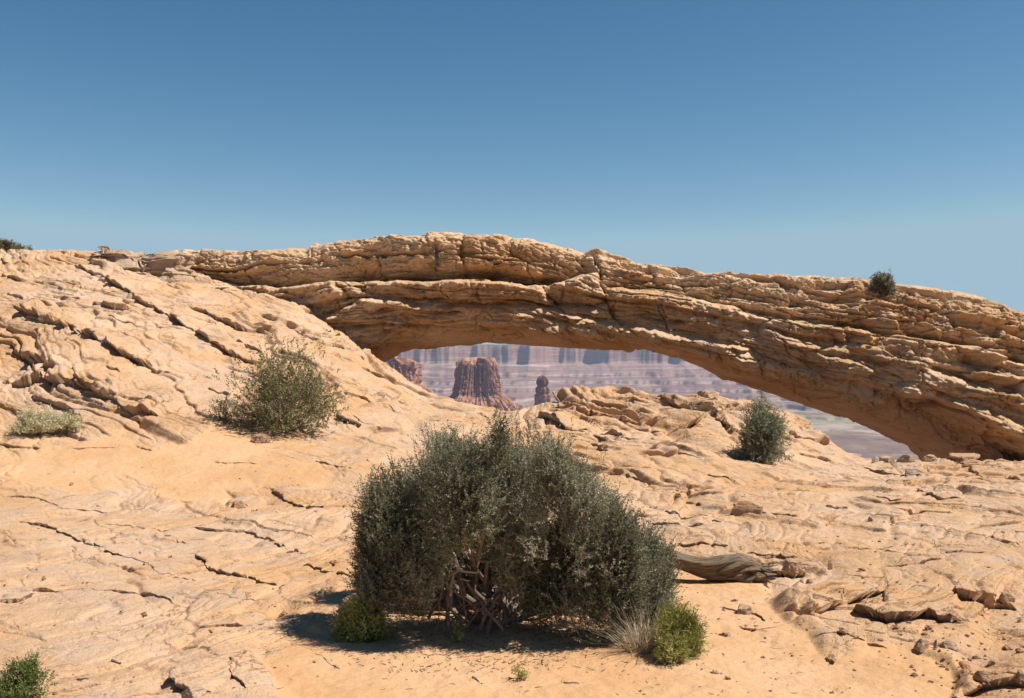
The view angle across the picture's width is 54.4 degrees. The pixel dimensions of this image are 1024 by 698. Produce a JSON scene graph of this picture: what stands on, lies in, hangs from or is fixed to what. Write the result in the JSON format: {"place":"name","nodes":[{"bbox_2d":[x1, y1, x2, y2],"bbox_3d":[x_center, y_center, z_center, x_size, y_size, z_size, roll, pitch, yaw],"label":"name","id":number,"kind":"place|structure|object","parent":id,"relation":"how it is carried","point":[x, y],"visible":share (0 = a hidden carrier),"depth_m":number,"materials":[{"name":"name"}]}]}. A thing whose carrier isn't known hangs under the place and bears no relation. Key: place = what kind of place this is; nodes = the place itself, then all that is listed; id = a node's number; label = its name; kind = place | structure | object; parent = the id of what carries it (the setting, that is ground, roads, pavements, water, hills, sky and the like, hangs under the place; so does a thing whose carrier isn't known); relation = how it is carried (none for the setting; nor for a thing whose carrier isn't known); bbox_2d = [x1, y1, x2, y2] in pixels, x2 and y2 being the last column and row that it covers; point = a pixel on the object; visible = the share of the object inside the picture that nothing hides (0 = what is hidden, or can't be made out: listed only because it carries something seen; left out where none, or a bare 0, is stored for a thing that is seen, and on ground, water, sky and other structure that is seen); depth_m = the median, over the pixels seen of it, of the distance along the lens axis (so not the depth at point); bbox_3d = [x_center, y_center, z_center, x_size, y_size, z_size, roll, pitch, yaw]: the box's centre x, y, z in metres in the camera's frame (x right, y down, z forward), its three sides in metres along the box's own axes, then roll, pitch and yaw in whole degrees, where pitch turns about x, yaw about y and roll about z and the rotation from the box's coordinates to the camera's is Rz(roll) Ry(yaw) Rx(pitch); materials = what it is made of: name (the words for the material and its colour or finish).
{"place":"outdoors","nodes":[
{"label":"outdoors","id":0,"kind":"place"},
{"bbox_2d":[0,246,1023,697],"bbox_3d":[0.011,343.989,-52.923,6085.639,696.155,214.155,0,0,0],"label":"ground","id":1,"kind":"structure","parent":0,"point":[106,348],"depth_m":10.33,"materials":[{"name":"beige stone"}]},
{"bbox_2d":[0,238,16,249],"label":"shrub","id":2,"kind":"object","parent":1,"relation":"on","point":[7,244],"visible":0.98,"depth_m":26.42,"materials":[{"name":"green plant"}]},
{"bbox_2d":[11,240,33,249],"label":"shrub","id":3,"kind":"object","parent":1,"relation":"on","point":[18,246],"visible":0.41,"depth_m":26.68,"materials":[{"name":"green plant"}]},
{"bbox_2d":[0,649,58,697],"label":"shrub","id":4,"kind":"object","parent":1,"relation":"on","point":[23,684],"visible":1,"depth_m":4.91,"materials":[{"name":"green plant"}]},
{"bbox_2d":[7,401,61,434],"bbox_3d":[-7.061,1.025,14.767,0.811,0.525,0.759,0,0,-10],"label":"sagebrush","id":5,"kind":"object","parent":1,"relation":"on","point":[34,423],"visible":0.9,"depth_m":14.63,"materials":[{"name":"green plant"}]},
{"bbox_2d":[48,407,88,433],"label":"sagebrush","id":6,"kind":"object","parent":1,"relation":"on","point":[73,423],"visible":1,"depth_m":14.75,"materials":[{"name":"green plant"}]},
{"bbox_2d":[89,245,150,273],"bbox_3d":[-10.040,-2.151,25.723,1.835,1.075,1.743,0,0,-3],"label":"boulder","id":7,"kind":"object","parent":1,"relation":"on","point":[127,260],"visible":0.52,"depth_m":25.33,"materials":[{"name":"stone"}]},
{"bbox_2d":[130,413,146,421],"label":"rock","id":8,"kind":"object","parent":1,"relation":"on","point":[137,417],"visible":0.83,"depth_m":15.44,"materials":[{"name":"stone"}]},
{"bbox_2d":[181,686,206,697],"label":"rock","id":9,"kind":"object","parent":1,"relation":"on","point":[195,692],"visible":1,"depth_m":4.82,"materials":[{"name":"stone"}]},
{"bbox_2d":[202,387,243,421],"bbox_3d":[-4.504,0.878,15.568,0.746,0.552,0.778,0,0,0],"label":"dry shrub","id":10,"kind":"object","parent":1,"relation":"on","point":[225,410],"visible":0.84,"depth_m":15.51,"materials":[{"name":"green plant"}]},
{"bbox_2d":[231,500,245,508],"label":"rock","id":11,"kind":"object","parent":1,"relation":"on","point":[238,504],"visible":0.99,"depth_m":11.55,"materials":[{"name":"stone"}]},
{"bbox_2d":[250,433,269,442],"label":"rock","id":12,"kind":"object","parent":1,"relation":"on","point":[260,438],"visible":0.97,"depth_m":14.71,"materials":[{"name":"stone"}]},
{"bbox_2d":[204,329,352,431],"bbox_3d":[-3.462,0.498,15.773,1.986,1.647,2.205,0,0,28],"label":"shrub","id":13,"kind":"object","parent":1,"relation":"on","point":[310,399],"visible":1,"depth_m":15.41,"materials":[{"name":"green plant"}]},
{"bbox_2d":[338,593,355,612],"bbox_3d":[-1.073,1.714,6.666,0.192,0.161,0.102,0,0,-5],"label":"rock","id":14,"kind":"object","parent":1,"relation":"on","point":[344,601],"visible":0.26,"depth_m":6.64,"materials":[{"name":"stone"}]},
{"bbox_2d":[336,413,360,425],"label":"dead branch","id":15,"kind":"object","parent":1,"relation":"on","point":[344,418],"visible":0.98,"depth_m":16.37,"materials":[{"name":"wood"}]},
{"bbox_2d":[327,586,394,643],"bbox_3d":[-0.930,1.650,6.172,0.439,0.374,0.382,0,0,0],"label":"green bush","id":16,"kind":"object","parent":1,"relation":"on","point":[357,624],"visible":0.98,"depth_m":6.09,"materials":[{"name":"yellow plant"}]},
{"bbox_2d":[450,626,464,642],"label":"sprig","id":17,"kind":"object","parent":1,"relation":"on","point":[453,638],"visible":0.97,"depth_m":6.06,"materials":[{"name":"green plant"}]},
{"bbox_2d":[265,621,706,672],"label":"twig litter","id":18,"kind":"object","parent":1,"relation":"on","point":[493,644],"visible":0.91,"depth_m":5.82,"materials":[{"name":"brown plant"}]},
{"bbox_2d":[338,403,689,644],"bbox_3d":[0.014,1.095,6.595,2.404,1.544,1.981,0,0,0],"label":"juniper bush","id":19,"kind":"object","parent":1,"relation":"on","point":[483,500],"visible":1,"depth_m":6.05,"materials":[{"name":"green plant"}]},
{"bbox_2d":[4,438,1023,695],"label":"pebbles","id":20,"kind":"object","parent":1,"relation":"on","point":[844,630],"visible":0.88,"depth_m":6.16,"materials":[{"name":"stone"}]},
{"bbox_2d":[511,662,530,679],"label":"sprig","id":21,"kind":"object","parent":1,"relation":"on","point":[521,672],"visible":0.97,"depth_m":5.31,"materials":[{"name":"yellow plant"}]},
{"bbox_2d":[46,464,1022,694],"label":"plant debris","id":22,"kind":"object","parent":1,"relation":"on","point":[535,635],"visible":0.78,"depth_m":6.12,"materials":[{"name":"brown plant"}]},
{"bbox_2d":[181,232,1023,461],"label":"rock arch","id":23,"kind":"object","parent":1,"relation":"on","point":[920,372],"visible":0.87,"depth_m":24.68,"materials":[{"name":"stone"}]},
{"bbox_2d":[158,268,195,282],"bbox_3d":[-8.477,-1.782,25.076,1.045,0.537,0.890,0,0,-6],"label":"boulder","id":24,"kind":"object","parent":23,"relation":"on","point":[169,275],"visible":0.52,"depth_m":24.89,"materials":[{"name":"stone"}]},
{"bbox_2d":[139,250,196,277],"bbox_3d":[-8.863,-2.123,25.636,1.584,0.900,1.022,0,0,6],"label":"boulder","id":25,"kind":"object","parent":24,"relation":"on","point":[158,263],"visible":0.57,"depth_m":25.30,"materials":[{"name":"stone"}]},
{"bbox_2d":[428,244,445,271],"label":"dry shrub","id":26,"kind":"object","parent":23,"relation":"attached to","point":[436,263],"visible":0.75,"depth_m":25.59,"materials":[{"name":"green plant"}]},
{"bbox_2d":[868,268,898,297],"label":"shrub","id":27,"kind":"object","parent":23,"relation":"on","point":[883,284],"visible":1,"depth_m":24.53,"materials":[{"name":"green plant"}]},
{"bbox_2d":[569,589,704,652],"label":"dry grass","id":28,"kind":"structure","parent":1,"relation":"on","point":[639,642],"depth_m":5.86,"materials":[{"name":"beige plant"}]},
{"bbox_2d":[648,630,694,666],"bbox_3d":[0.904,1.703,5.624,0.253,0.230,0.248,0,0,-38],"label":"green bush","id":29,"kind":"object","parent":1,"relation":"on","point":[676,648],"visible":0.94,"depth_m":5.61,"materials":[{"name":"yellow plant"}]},
{"bbox_2d":[640,590,713,659],"bbox_3d":[0.968,1.613,5.805,0.427,0.400,0.433,0,0,-14],"label":"green bush","id":30,"kind":"object","parent":1,"relation":"on","point":[692,621],"visible":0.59,"depth_m":5.74,"materials":[{"name":"green plant"}]},
{"bbox_2d":[656,544,777,583],"bbox_3d":[1.545,1.660,7.773,1.053,0.329,0.214,0,0,7],"label":"weathered log","id":31,"kind":"object","parent":1,"relation":"on","point":[741,567],"visible":0.75,"depth_m":7.69,"materials":[{"name":"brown wood"}]},
{"bbox_2d":[737,604,752,614],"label":"rock","id":32,"kind":"object","parent":1,"relation":"on","point":[744,609],"visible":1,"depth_m":6.68,"materials":[{"name":"stone"}]},
{"bbox_2d":[731,501,762,515],"bbox_3d":[2.646,1.792,11.185,0.354,0.175,0.173,0,0,17],"label":"rock","id":33,"kind":"object","parent":1,"relation":"on","point":[740,507],"visible":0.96,"depth_m":11.14,"materials":[{"name":"stone"}]},
{"bbox_2d":[727,390,794,462],"bbox_3d":[4.050,1.285,16.241,1.095,1.210,1.013,0,0,0],"label":"columnar shrub","id":34,"kind":"object","parent":1,"relation":"on","point":[764,428],"visible":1,"depth_m":16.09,"materials":[{"name":"green plant"}]},
{"bbox_2d":[781,558,802,572],"bbox_3d":[2.283,1.753,8.094,0.180,0.105,0.129,0,0,-29],"label":"rock","id":35,"kind":"object","parent":1,"relation":"on","point":[792,564],"visible":1,"depth_m":8.05,"materials":[{"name":"stone"}]},
{"bbox_2d":[806,578,812,583],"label":"rock","id":36,"kind":"object","parent":1,"relation":"on","point":[809,580],"visible":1,"depth_m":7.79,"materials":[{"name":"stone"}]},
{"bbox_2d":[828,560,832,569],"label":"rock","id":37,"kind":"object","parent":1,"relation":"on","point":[830,566],"visible":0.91,"depth_m":8.35,"materials":[{"name":"stone"}]},
{"bbox_2d":[871,457,878,462],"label":"rock","id":38,"kind":"object","parent":1,"relation":"on","point":[874,459],"visible":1,"depth_m":17.30,"materials":[{"name":"stone"}]},
{"bbox_2d":[879,456,895,464],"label":"rock","id":39,"kind":"object","parent":1,"relation":"on","point":[889,459],"visible":0.8,"depth_m":17.34,"materials":[{"name":"stone"}]},
{"bbox_2d":[896,455,915,462],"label":"rock","id":40,"kind":"object","parent":1,"relation":"on","point":[905,459],"visible":0.97,"depth_m":17.27,"materials":[{"name":"stone"}]},
{"bbox_2d":[905,467,925,475],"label":"rock","id":41,"kind":"object","parent":1,"relation":"on","point":[912,471],"visible":0.96,"depth_m":15.87,"materials":[{"name":"stone"}]},
{"bbox_2d":[913,639,928,652],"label":"rock","id":42,"kind":"object","parent":1,"relation":"on","point":[921,645],"visible":1,"depth_m":5.75,"materials":[{"name":"stone"}]},
{"bbox_2d":[921,454,936,461],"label":"rock","id":43,"kind":"object","parent":1,"relation":"on","point":[929,458],"visible":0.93,"depth_m":19.15,"materials":[{"name":"stone"}]},
{"bbox_2d":[933,639,937,647],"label":"rock","id":44,"kind":"object","parent":1,"relation":"on","point":[935,644],"visible":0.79,"depth_m":5.79,"materials":[{"name":"stone"}]},
{"bbox_2d":[938,640,957,649],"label":"rock","id":45,"kind":"object","parent":1,"relation":"on","point":[949,644],"visible":1,"depth_m":5.82,"materials":[{"name":"stone"}]},
{"bbox_2d":[948,453,981,466],"bbox_3d":[8.737,2.132,19.240,0.838,0.236,0.554,0,0,-17],"label":"rock","id":46,"kind":"object","parent":1,"relation":"on","point":[966,459],"visible":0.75,"depth_m":19.04,"materials":[{"name":"stone"}]},
{"bbox_2d":[959,661,971,672],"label":"rock","id":47,"kind":"object","parent":1,"relation":"on","point":[966,665],"visible":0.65,"depth_m":5.56,"materials":[{"name":"stone"}]},
{"bbox_2d":[972,654,982,658],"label":"rock","id":48,"kind":"object","parent":1,"relation":"on","point":[976,656],"visible":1,"depth_m":5.80,"materials":[{"name":"stone"}]},
{"bbox_2d":[972,670,989,680],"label":"rock","id":49,"kind":"object","parent":1,"relation":"on","point":[979,675],"visible":1,"depth_m":5.18,"materials":[{"name":"stone"}]},
{"bbox_2d":[987,660,995,665],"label":"rock","id":50,"kind":"object","parent":1,"relation":"on","point":[991,662],"visible":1,"depth_m":5.66,"materials":[{"name":"stone"}]},
{"bbox_2d":[998,587,1015,602],"bbox_3d":[3.527,1.756,7.114,0.111,0.109,0.096,0,0,-12],"label":"rock","id":51,"kind":"object","parent":1,"relation":"on","point":[1006,595],"visible":1,"depth_m":7.07,"materials":[{"name":"stone"}]},
{"bbox_2d":[1015,669,1023,683],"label":"rock","id":52,"kind":"object","parent":1,"relation":"on","point":[1019,676],"visible":1,"depth_m":5.07,"materials":[{"name":"stone"}]},
{"bbox_2d":[0,0,1023,344],"label":"sky","id":53,"kind":"structure","parent":0,"point":[826,138],"materials":[{"name":"blue"}]},
{"bbox_2d":[398,344,919,459],"bbox_3d":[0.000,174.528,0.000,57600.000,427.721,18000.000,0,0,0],"label":"canyon terrain","id":54,"kind":"structure","parent":0,"point":[522,369],"depth_m":6171.59,"materials":[{"name":"stone"}]},
{"bbox_2d":[384,356,437,395],"bbox_3d":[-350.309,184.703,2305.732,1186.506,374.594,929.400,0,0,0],"label":"mesa","id":55,"kind":"structure","parent":54,"relation":"on","point":[408,369],"depth_m":2257.09,"materials":[{"name":"brown stone"}]},
{"bbox_2d":[449,357,520,410],"bbox_3d":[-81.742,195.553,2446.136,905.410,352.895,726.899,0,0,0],"label":"butte","id":56,"kind":"object","parent":54,"relation":"on","point":[477,381],"visible":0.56,"depth_m":2410.60,"materials":[{"name":"brown stone"}]},
{"bbox_2d":[534,375,550,405],"bbox_3d":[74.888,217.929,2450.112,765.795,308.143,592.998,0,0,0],"label":"rock spire","id":57,"kind":"object","parent":54,"relation":"on","point":[542,391],"visible":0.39,"depth_m":2439.87,"materials":[{"name":"brown stone"}]}
]}

